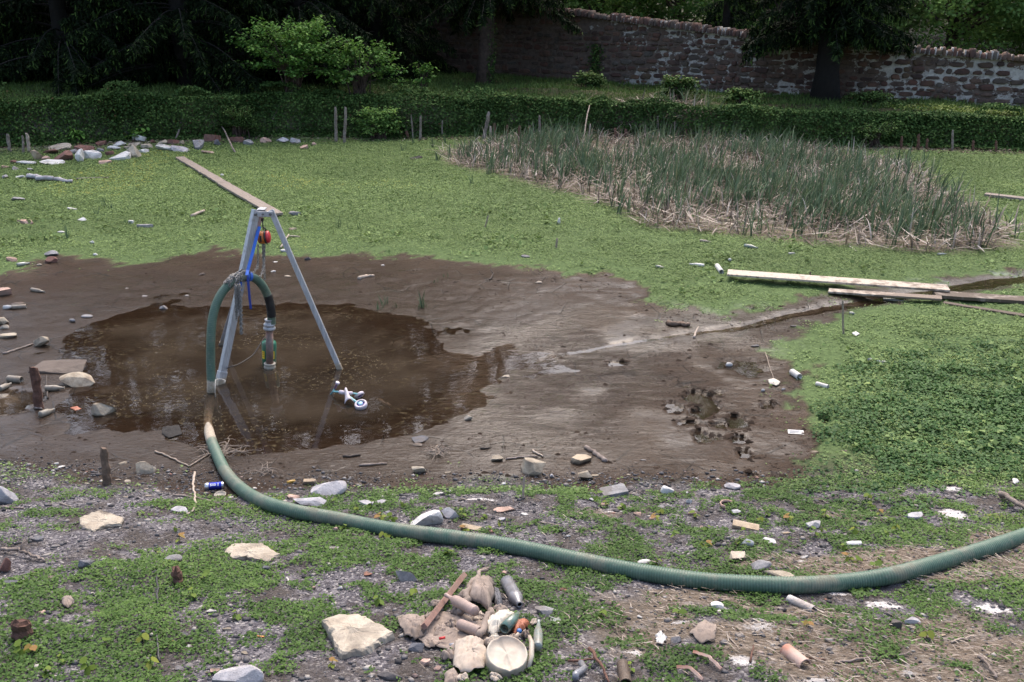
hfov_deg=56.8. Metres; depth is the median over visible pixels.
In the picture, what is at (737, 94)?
shrub
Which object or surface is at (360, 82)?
shrub
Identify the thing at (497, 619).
wrapper
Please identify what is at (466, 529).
seedling
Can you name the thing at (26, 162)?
rock
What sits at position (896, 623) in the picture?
rock
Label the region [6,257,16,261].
rock
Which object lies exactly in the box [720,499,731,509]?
pot rim
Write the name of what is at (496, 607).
rag
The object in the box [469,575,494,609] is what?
cloth
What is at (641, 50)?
stone wall
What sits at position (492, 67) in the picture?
ivy
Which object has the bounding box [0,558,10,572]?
rock
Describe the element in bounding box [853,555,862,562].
seedling
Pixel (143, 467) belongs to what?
rock
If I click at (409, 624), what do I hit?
rock
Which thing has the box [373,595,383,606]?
seedling
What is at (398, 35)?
spruce tree
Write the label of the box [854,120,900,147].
shrub
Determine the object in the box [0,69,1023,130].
grass
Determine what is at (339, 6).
spruce tree
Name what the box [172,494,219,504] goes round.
stick
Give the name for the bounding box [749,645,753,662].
stick
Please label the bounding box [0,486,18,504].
rock
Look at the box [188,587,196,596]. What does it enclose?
seedling
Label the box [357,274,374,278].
log
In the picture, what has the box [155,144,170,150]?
rock
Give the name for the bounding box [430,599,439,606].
rag
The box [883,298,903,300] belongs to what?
bottle
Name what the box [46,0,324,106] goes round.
spruce tree
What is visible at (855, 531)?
seedling
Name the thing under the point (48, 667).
seedling
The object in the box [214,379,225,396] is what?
rope
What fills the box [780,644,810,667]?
roof tile
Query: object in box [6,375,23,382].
bottle
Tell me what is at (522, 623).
shard
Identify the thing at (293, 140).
rock
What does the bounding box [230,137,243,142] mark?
rock
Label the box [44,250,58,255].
rock
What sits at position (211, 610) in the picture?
rock
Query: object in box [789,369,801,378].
can
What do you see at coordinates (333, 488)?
rock
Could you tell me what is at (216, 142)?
rock
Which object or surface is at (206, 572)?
seedling
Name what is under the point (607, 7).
broadleaf tree
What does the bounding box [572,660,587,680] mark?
pipe
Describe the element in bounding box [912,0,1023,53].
broadleaf tree
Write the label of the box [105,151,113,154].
rock
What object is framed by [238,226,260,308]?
ratchet strap
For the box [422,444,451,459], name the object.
twig tangle
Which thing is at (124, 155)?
rock
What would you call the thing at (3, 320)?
rock
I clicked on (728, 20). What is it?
broadleaf tree
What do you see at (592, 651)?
stick
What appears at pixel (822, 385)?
can
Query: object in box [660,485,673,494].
rock
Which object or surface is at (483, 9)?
conifer tree
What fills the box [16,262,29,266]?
bottle
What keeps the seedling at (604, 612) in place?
on the ground at (468, 354)
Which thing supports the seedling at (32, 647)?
on the ground at (468, 354)
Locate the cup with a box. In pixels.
[715,263,723,273]
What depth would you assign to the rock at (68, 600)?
5.98 m
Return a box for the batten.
[421,572,466,629]
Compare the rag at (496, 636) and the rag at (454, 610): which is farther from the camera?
the rag at (454, 610)
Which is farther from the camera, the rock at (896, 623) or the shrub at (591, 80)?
the shrub at (591, 80)
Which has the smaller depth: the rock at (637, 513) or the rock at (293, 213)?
the rock at (637, 513)
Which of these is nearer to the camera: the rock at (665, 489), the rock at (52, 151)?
the rock at (665, 489)
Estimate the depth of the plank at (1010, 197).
20.92 m
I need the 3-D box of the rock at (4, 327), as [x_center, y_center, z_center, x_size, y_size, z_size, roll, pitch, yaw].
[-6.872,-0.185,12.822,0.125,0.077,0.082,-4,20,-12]
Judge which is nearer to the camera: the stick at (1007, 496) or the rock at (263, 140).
the stick at (1007, 496)
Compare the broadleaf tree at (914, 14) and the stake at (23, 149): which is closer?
the stake at (23, 149)
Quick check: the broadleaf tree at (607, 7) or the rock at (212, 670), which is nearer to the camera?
the rock at (212, 670)
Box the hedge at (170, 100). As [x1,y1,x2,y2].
[0,80,1023,151]
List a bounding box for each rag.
[422,638,439,647]
[425,611,439,620]
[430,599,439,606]
[433,623,446,635]
[440,648,453,659]
[444,618,455,627]
[450,606,458,615]
[457,672,468,680]
[472,611,484,619]
[484,636,493,645]
[488,633,499,638]
[490,672,502,681]
[493,603,507,612]
[521,629,529,637]
[530,618,536,624]
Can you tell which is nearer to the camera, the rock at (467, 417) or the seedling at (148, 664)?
the seedling at (148, 664)
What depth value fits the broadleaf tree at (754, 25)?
41.74 m
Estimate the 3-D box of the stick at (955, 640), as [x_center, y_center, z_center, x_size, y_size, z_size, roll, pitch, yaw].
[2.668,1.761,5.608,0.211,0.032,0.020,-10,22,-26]
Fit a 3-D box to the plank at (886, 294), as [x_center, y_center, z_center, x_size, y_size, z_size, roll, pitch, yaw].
[5.497,-0.688,13.993,1.562,0.038,0.186,5,20,21]
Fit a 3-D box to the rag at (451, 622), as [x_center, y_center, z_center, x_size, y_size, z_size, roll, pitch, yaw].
[-0.379,1.710,5.730,0.092,0.051,0.093,0,20,0]
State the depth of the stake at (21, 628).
5.49 m
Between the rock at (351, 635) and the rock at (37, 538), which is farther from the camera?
the rock at (37, 538)
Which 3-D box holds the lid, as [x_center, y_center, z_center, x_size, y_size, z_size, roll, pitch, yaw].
[-2.586,1.361,8.390,0.106,0.024,0.106,0,20,0]
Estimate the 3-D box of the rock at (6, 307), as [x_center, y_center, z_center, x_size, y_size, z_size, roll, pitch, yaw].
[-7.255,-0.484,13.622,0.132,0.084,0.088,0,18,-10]
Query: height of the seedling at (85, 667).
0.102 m
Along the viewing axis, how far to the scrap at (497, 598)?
6.00 m
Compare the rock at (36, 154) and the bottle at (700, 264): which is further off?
the rock at (36, 154)
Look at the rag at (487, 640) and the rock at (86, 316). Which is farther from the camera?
the rock at (86, 316)
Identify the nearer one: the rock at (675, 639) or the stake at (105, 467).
the rock at (675, 639)
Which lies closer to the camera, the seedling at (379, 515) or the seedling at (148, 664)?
the seedling at (148, 664)
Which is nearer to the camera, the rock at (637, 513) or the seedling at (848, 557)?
the seedling at (848, 557)
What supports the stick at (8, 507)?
on the ground at (468, 354)
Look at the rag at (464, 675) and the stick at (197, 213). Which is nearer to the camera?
the rag at (464, 675)
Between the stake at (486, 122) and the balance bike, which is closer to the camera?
the balance bike
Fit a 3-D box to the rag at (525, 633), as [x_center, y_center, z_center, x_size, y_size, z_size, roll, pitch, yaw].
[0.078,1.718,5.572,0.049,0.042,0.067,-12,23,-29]
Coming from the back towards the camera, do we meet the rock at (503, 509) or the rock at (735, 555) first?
the rock at (503, 509)
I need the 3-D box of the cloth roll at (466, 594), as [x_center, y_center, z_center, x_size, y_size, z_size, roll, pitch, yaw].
[-0.251,1.598,6.141,0.076,0.170,0.718,4,20,10]
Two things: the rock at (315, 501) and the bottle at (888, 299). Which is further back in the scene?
the bottle at (888, 299)
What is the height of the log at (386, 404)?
0.054 m
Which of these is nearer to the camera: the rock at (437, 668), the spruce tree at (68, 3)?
the rock at (437, 668)
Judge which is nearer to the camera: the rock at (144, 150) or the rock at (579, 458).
the rock at (579, 458)
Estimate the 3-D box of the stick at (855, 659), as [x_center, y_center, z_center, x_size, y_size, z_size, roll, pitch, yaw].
[2.027,1.783,5.325,0.436,0.054,0.032,-1,20,-4]
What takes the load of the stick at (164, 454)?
on the ground at (468, 354)
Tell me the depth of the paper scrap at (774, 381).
10.92 m
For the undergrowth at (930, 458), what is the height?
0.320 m
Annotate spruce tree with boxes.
[0,0,194,96]
[0,1,88,83]
[13,0,164,71]
[43,0,281,84]
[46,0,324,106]
[198,0,433,89]
[213,0,405,82]
[306,0,457,83]
[401,0,462,73]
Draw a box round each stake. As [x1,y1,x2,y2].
[6,134,11,151]
[10,619,32,640]
[21,135,24,153]
[25,133,30,151]
[29,366,43,407]
[100,447,111,484]
[171,565,182,584]
[334,107,337,141]
[343,107,346,142]
[411,115,413,137]
[419,115,421,139]
[482,112,489,138]
[522,476,525,498]
[538,115,540,134]
[842,300,843,333]
[916,133,919,149]
[951,130,953,150]
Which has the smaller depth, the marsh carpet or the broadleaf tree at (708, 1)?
the marsh carpet
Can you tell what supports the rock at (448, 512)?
on the ground at (468, 354)
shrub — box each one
[60,127,84,144]
[125,127,149,140]
[215,104,261,138]
[225,14,359,92]
[321,36,408,94]
[347,106,408,139]
[411,62,439,87]
[572,70,609,88]
[654,74,702,99]
[716,86,766,103]
[841,90,907,105]
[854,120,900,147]
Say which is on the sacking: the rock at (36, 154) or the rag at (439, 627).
the rag at (439, 627)
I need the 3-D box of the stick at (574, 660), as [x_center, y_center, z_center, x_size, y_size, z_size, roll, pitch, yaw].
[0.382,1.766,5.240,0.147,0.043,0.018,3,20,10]
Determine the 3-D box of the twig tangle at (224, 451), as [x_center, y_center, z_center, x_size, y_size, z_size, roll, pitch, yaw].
[-2.810,1.049,9.343,0.655,0.089,0.477,-5,20,-13]
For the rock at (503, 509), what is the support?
on the ground at (468, 354)
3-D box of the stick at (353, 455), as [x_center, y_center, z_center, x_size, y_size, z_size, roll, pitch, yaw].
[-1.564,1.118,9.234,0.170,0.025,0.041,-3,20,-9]
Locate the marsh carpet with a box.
[0,96,1023,495]
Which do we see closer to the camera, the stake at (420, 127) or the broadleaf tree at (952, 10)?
the stake at (420, 127)
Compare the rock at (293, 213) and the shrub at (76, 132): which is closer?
the rock at (293, 213)
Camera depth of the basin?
5.22 m
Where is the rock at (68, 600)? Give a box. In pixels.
[62,595,74,607]
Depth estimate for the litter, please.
5.71 m
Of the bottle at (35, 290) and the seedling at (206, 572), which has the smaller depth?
the seedling at (206, 572)
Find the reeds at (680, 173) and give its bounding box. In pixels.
[434,85,1022,247]
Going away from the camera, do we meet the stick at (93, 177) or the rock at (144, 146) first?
the stick at (93, 177)
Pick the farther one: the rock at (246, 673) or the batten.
the batten
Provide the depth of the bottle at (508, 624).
5.59 m
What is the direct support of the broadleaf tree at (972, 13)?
on the ground at (468, 354)
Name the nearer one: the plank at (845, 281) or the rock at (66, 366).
the rock at (66, 366)
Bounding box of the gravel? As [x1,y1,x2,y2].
[0,456,1023,681]
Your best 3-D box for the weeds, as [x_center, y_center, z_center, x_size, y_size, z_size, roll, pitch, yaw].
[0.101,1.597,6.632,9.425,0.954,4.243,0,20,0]
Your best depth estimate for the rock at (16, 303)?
13.78 m
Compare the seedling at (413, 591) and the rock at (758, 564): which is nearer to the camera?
the seedling at (413, 591)
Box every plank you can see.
[175,156,226,183]
[217,182,282,215]
[727,269,949,291]
[828,288,941,300]
[932,291,1023,303]
[943,301,1023,317]
[984,192,1023,200]
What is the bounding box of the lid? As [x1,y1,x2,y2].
[214,491,225,497]
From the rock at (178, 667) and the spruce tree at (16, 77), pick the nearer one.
the rock at (178, 667)
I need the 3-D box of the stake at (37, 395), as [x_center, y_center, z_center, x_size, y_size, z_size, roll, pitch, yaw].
[-5.158,0.527,10.276,0.137,0.558,0.091,0,20,0]
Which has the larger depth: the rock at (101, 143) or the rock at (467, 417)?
the rock at (101, 143)
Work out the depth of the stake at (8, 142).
26.81 m
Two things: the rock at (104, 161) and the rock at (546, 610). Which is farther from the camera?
the rock at (104, 161)
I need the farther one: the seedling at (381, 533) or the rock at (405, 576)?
the seedling at (381, 533)
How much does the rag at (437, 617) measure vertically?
0.054 m
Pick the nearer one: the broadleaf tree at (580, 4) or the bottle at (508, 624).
the bottle at (508, 624)
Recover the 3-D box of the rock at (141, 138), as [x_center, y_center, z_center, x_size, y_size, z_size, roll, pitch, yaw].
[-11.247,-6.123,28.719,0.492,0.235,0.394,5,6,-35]
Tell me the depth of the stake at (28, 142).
26.97 m
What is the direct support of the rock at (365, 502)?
on the ground at (468, 354)
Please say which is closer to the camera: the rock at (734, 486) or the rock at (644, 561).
the rock at (644, 561)
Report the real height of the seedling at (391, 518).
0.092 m
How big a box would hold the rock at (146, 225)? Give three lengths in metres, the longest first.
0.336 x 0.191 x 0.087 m
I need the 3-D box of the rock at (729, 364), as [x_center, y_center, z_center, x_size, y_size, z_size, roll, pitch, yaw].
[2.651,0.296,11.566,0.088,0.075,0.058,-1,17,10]
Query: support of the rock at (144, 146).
on the ground at (468, 354)
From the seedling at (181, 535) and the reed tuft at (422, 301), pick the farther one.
the reed tuft at (422, 301)
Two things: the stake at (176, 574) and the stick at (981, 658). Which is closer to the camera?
the stick at (981, 658)
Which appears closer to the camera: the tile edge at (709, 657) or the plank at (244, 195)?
the tile edge at (709, 657)
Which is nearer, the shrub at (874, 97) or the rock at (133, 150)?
the rock at (133, 150)
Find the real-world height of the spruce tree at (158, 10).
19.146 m
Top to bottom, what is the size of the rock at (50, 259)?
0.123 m
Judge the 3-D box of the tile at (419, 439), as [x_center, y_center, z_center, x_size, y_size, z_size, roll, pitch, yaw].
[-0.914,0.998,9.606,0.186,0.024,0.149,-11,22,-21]
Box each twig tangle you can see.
[192,435,260,460]
[248,462,281,476]
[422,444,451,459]
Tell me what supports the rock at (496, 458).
on the ground at (468, 354)
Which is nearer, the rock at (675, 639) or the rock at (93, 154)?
the rock at (675, 639)
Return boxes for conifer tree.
[409,0,583,84]
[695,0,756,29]
[738,0,919,100]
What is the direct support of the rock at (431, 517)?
on the ground at (468, 354)
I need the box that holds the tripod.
[216,207,342,384]
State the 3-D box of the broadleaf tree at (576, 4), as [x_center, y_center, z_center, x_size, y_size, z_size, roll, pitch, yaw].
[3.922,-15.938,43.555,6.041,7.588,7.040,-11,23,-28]
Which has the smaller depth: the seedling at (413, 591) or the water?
the seedling at (413, 591)
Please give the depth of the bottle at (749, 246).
16.71 m
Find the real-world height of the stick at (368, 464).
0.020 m
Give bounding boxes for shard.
[512,618,529,633]
[548,616,560,622]
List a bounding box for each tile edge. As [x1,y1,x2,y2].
[677,665,703,680]
[692,650,721,669]
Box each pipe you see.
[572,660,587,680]
[786,595,816,611]
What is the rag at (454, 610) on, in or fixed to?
on the ground at (468, 354)
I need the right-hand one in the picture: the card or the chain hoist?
the card
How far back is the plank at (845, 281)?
14.41 m
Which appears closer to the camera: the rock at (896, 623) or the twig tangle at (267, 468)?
the rock at (896, 623)
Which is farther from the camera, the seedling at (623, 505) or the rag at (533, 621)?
the seedling at (623, 505)
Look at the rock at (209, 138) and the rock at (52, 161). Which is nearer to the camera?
the rock at (52, 161)
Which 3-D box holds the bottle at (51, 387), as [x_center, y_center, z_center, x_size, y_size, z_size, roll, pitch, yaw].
[-5.215,0.533,10.806,0.210,0.075,0.069,-4,20,-10]
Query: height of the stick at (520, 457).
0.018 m
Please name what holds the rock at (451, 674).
on the ground at (468, 354)
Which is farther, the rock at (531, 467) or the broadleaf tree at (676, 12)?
the broadleaf tree at (676, 12)
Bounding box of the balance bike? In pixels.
[330,381,367,409]
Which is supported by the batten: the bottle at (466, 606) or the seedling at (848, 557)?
the bottle at (466, 606)
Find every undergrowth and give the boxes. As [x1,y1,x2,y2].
[778,326,1023,520]
[848,103,1023,115]
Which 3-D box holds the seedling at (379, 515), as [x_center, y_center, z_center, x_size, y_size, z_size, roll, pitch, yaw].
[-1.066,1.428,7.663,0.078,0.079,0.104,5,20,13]
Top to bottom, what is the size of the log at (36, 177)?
0.163 m
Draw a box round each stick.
[0,506,23,508]
[0,538,45,561]
[2,343,32,353]
[76,177,108,179]
[154,450,209,466]
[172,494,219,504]
[186,471,196,514]
[190,210,204,216]
[221,126,235,151]
[343,454,359,456]
[359,463,386,465]
[506,455,537,459]
[568,658,593,661]
[581,105,589,146]
[584,445,607,461]
[587,646,609,681]
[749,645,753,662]
[834,651,909,663]
[950,635,974,643]
[977,654,997,678]
[997,491,1023,508]
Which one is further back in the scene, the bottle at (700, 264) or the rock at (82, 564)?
the bottle at (700, 264)
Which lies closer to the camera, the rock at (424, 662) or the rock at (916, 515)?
the rock at (424, 662)
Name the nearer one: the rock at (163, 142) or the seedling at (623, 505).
the seedling at (623, 505)
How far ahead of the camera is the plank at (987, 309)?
13.38 m
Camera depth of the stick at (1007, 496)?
8.00 m
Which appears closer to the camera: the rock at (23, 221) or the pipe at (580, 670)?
the pipe at (580, 670)
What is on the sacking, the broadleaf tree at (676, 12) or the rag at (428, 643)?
the rag at (428, 643)
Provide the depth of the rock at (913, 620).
5.75 m
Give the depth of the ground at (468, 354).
10.72 m
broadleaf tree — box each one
[533,0,601,9]
[562,0,671,19]
[581,0,628,14]
[589,0,739,25]
[666,0,772,29]
[703,0,862,29]
[851,0,949,44]
[874,0,960,35]
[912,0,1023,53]
[943,0,1023,54]
[975,0,1023,55]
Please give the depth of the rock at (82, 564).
6.53 m
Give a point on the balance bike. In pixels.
(360, 404)
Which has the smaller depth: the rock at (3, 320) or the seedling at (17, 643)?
the seedling at (17, 643)
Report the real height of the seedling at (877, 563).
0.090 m
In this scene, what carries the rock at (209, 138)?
on the ground at (468, 354)
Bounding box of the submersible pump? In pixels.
[227,318,276,369]
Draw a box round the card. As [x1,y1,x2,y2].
[788,429,803,433]
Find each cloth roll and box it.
[457,567,489,615]
[475,607,494,637]
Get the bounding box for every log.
[26,173,72,182]
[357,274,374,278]
[380,401,391,406]
[665,320,689,326]
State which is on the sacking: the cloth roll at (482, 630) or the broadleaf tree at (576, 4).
the cloth roll at (482, 630)
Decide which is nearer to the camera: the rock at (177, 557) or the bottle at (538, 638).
the bottle at (538, 638)
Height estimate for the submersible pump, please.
0.678 m
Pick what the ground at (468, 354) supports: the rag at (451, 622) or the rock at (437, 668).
the rock at (437, 668)
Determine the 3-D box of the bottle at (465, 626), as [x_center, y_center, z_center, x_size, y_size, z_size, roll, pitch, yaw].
[-0.250,1.698,5.603,0.179,0.092,0.067,17,26,39]
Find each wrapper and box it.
[485,609,513,634]
[655,631,667,643]
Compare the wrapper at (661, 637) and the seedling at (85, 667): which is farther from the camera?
the wrapper at (661, 637)
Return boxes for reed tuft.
[64,225,69,237]
[418,290,433,307]
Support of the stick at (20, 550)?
on the ground at (468, 354)
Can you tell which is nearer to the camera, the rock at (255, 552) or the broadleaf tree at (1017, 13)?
the rock at (255, 552)
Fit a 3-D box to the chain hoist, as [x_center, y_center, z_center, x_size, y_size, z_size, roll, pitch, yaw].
[-2.917,-1.026,10.955,0.210,0.744,0.409,0,20,0]
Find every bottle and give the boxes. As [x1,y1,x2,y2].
[0,382,11,390]
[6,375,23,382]
[11,304,26,308]
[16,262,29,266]
[30,288,44,292]
[38,408,54,416]
[44,385,64,390]
[444,593,478,615]
[456,619,480,635]
[499,611,520,633]
[500,575,522,607]
[533,619,542,650]
[689,263,703,266]
[743,244,757,248]
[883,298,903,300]
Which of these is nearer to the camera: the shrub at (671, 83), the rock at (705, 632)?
the rock at (705, 632)
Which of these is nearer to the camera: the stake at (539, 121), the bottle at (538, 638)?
the bottle at (538, 638)
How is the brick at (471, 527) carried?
on the ground at (468, 354)
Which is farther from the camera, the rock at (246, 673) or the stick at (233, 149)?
the stick at (233, 149)
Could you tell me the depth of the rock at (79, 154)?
25.66 m
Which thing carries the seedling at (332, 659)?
on the ground at (468, 354)
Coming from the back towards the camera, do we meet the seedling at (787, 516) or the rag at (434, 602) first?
the seedling at (787, 516)
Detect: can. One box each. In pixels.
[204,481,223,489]
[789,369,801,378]
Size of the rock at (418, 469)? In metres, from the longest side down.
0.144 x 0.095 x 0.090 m
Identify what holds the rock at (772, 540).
on the ground at (468, 354)
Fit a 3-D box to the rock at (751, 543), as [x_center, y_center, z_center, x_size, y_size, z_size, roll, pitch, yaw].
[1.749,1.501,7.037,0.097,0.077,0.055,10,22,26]
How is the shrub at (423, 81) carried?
on the ground at (468, 354)
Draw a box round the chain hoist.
[249,218,270,279]
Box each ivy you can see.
[486,22,497,83]
[585,44,605,74]
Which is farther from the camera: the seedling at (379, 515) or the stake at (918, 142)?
the stake at (918, 142)
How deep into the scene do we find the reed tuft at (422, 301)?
13.70 m
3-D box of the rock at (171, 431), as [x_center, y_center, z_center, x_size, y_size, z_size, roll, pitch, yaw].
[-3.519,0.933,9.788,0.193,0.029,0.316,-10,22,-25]
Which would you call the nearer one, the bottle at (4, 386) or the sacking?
the sacking
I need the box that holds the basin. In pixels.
[484,632,533,677]
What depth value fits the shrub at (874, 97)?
30.80 m
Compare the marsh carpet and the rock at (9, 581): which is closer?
the rock at (9, 581)
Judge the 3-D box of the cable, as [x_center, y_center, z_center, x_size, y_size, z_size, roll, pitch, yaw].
[-2.243,1.680,6.009,0.046,0.224,1.434,-7,21,-19]
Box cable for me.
[155,562,161,661]
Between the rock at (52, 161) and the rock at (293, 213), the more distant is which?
the rock at (52, 161)
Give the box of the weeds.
[0,472,1023,681]
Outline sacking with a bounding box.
[419,611,511,650]
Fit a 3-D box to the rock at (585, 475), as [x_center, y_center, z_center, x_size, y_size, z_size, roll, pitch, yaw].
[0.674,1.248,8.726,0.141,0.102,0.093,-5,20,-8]
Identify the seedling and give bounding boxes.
[13,639,30,656]
[23,643,37,651]
[42,665,50,677]
[79,656,96,675]
[101,637,111,646]
[135,632,148,642]
[145,656,158,671]
[175,532,184,541]
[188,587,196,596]
[199,569,209,578]
[232,609,241,619]
[328,657,338,668]
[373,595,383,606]
[374,512,385,519]
[379,531,386,537]
[387,512,397,521]
[409,588,417,595]
[459,525,469,530]
[597,610,606,619]
[617,503,625,508]
[651,513,659,520]
[672,608,686,617]
[783,513,793,521]
[801,620,813,626]
[842,552,854,561]
[848,527,858,533]
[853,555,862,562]
[864,493,871,498]
[870,561,882,565]
[918,630,934,639]
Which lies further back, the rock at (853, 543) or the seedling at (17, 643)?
the rock at (853, 543)
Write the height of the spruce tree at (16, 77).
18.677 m
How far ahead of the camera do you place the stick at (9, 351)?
12.04 m
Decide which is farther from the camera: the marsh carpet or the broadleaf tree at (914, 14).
the broadleaf tree at (914, 14)
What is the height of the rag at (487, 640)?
0.052 m
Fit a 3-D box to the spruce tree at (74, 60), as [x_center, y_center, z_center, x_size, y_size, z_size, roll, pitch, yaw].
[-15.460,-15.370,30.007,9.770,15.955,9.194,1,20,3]
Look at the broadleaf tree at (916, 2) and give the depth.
44.98 m
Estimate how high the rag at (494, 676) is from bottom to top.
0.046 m
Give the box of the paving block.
[599,483,628,497]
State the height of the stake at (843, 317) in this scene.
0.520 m
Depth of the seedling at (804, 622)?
5.65 m
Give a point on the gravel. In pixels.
(1001, 606)
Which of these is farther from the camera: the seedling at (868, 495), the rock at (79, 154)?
the rock at (79, 154)
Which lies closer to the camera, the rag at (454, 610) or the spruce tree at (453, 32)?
the rag at (454, 610)
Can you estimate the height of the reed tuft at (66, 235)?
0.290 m
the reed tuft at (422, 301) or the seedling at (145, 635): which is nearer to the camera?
the seedling at (145, 635)
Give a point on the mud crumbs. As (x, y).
(729, 435)
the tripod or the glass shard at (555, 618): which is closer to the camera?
the glass shard at (555, 618)
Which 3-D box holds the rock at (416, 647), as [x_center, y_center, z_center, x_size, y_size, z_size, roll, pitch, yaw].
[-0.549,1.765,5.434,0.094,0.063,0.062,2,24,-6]
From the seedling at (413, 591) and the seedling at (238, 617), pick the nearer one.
the seedling at (238, 617)
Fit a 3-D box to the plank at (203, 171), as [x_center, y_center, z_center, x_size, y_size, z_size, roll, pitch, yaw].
[-7.920,-4.349,24.130,0.266,0.056,4.785,-11,23,-29]
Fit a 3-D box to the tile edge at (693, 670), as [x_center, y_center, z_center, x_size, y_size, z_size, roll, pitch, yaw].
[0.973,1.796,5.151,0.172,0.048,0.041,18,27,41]
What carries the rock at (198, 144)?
on the ground at (468, 354)
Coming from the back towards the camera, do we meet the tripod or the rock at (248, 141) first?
the rock at (248, 141)
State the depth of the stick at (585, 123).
29.02 m
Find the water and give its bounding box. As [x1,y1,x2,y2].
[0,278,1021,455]
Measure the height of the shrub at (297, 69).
2.431 m
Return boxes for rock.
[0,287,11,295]
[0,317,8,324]
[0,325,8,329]
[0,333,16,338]
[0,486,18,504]
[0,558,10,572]
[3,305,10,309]
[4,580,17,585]
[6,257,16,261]
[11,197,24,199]
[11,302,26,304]
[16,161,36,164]
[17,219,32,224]
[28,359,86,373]
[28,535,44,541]
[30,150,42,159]
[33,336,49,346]
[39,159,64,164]
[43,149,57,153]
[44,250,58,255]
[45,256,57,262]
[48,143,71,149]
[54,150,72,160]
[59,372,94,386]
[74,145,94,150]
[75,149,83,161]
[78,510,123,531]
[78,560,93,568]
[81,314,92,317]
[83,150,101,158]
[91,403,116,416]
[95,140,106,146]
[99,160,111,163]
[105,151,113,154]
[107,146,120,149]
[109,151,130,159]
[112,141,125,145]
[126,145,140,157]
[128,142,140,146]
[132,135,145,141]
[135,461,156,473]
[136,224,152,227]
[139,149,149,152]
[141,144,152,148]
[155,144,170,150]
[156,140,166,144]
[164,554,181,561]
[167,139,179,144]
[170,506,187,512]
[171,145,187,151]
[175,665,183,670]
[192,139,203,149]
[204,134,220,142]
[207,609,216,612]
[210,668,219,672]
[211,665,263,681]
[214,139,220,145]
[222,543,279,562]
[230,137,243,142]
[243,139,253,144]
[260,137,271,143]
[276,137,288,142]
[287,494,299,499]
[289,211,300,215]
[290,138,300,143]
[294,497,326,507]
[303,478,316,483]
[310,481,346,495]
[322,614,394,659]
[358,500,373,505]
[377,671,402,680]
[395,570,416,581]
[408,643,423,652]
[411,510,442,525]
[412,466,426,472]
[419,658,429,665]
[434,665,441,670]
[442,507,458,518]
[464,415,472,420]
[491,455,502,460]
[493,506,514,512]
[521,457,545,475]
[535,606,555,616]
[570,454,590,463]
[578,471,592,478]
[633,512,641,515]
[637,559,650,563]
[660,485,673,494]
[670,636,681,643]
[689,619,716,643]
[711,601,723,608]
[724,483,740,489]
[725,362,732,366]
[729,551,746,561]
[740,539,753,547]
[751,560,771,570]
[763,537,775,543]
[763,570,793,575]
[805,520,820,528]
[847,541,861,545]
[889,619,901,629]
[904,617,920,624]
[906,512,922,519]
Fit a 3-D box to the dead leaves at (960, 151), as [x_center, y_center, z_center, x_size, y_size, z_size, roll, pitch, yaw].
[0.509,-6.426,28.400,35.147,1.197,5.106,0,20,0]
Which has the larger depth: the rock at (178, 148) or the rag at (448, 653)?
the rock at (178, 148)
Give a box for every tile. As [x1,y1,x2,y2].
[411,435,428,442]
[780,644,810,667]
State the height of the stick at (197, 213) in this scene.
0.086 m
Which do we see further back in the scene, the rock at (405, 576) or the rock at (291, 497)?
the rock at (291, 497)
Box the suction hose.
[203,272,1023,593]
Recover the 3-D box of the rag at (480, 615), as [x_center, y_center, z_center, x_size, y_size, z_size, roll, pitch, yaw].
[-0.212,1.677,5.800,0.091,0.044,0.094,-11,23,-28]
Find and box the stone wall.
[337,0,1023,107]
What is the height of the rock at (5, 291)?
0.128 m
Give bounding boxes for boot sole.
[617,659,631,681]
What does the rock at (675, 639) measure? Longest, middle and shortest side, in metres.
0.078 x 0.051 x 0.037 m
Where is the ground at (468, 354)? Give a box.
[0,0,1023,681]
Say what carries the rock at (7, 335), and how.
on the ground at (468, 354)
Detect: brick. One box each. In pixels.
[460,523,481,530]
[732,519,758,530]
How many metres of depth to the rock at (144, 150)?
27.21 m
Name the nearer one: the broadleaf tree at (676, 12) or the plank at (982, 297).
the plank at (982, 297)
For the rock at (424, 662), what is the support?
on the ground at (468, 354)
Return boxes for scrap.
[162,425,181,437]
[493,586,502,606]
[768,378,779,385]
[1011,478,1019,483]
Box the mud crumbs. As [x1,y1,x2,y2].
[0,270,894,487]
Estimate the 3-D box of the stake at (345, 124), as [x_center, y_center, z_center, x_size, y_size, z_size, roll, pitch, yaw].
[-5.082,-6.501,28.802,0.183,1.216,0.088,0,20,0]
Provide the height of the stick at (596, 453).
0.052 m
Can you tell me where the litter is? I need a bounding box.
[419,489,1023,681]
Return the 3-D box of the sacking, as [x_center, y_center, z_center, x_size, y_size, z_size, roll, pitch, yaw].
[-0.316,1.734,5.631,0.589,0.100,0.447,7,21,20]
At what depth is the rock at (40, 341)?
12.17 m
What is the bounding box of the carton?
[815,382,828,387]
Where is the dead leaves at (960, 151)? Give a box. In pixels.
[1,105,1022,153]
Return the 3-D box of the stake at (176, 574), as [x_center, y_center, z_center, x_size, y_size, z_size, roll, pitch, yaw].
[-2.253,1.574,6.367,0.076,0.171,0.086,0,20,0]
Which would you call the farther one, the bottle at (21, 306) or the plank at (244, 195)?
the plank at (244, 195)
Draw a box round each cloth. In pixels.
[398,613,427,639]
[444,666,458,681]
[453,635,485,672]
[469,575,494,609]
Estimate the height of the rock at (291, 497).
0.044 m

